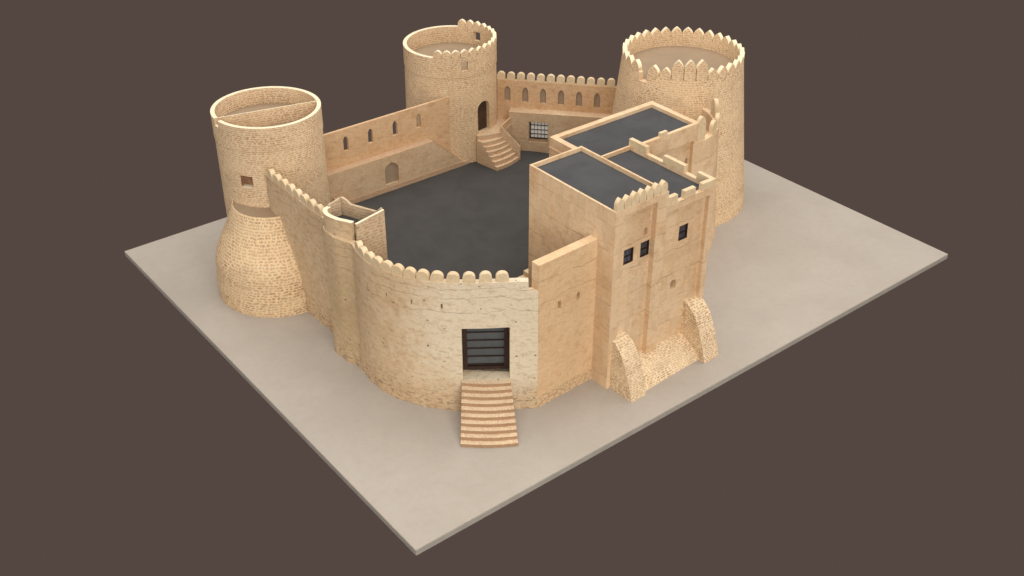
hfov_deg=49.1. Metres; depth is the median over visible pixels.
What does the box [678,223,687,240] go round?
barred window
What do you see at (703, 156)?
curtain wall
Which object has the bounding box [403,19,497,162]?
round tower
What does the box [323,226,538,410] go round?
curtain wall
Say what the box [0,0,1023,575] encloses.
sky
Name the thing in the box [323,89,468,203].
courtyard wall
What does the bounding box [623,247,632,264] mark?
barred window
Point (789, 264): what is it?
ground
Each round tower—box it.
[210,86,330,317]
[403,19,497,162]
[612,26,744,226]
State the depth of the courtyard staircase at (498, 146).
104.12 m
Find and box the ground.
[125,160,947,555]
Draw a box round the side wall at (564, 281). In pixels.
[532,235,597,407]
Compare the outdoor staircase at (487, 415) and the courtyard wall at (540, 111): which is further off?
the courtyard wall at (540, 111)
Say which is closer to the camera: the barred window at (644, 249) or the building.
the barred window at (644, 249)
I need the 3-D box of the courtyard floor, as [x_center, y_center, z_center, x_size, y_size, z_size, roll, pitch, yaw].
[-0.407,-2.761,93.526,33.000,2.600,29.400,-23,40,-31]
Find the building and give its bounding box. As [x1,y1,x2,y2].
[549,101,698,171]
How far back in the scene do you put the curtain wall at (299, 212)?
84.53 m
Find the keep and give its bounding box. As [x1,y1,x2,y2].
[528,138,717,402]
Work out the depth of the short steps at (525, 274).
87.23 m
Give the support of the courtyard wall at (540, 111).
on the ground
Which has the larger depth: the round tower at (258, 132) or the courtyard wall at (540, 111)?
the courtyard wall at (540, 111)
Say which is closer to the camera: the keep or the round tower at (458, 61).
the keep
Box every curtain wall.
[265,168,332,331]
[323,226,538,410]
[688,98,719,250]
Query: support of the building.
on the ground
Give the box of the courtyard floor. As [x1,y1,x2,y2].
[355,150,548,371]
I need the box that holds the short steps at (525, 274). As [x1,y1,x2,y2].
[517,269,527,277]
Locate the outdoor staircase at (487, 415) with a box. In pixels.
[461,379,517,447]
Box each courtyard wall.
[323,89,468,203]
[497,71,616,152]
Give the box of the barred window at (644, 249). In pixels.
[640,240,648,257]
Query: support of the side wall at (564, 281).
on the ground
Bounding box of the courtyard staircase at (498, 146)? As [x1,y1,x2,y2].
[476,117,519,170]
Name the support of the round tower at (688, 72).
on the ground
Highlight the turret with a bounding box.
[323,197,387,260]

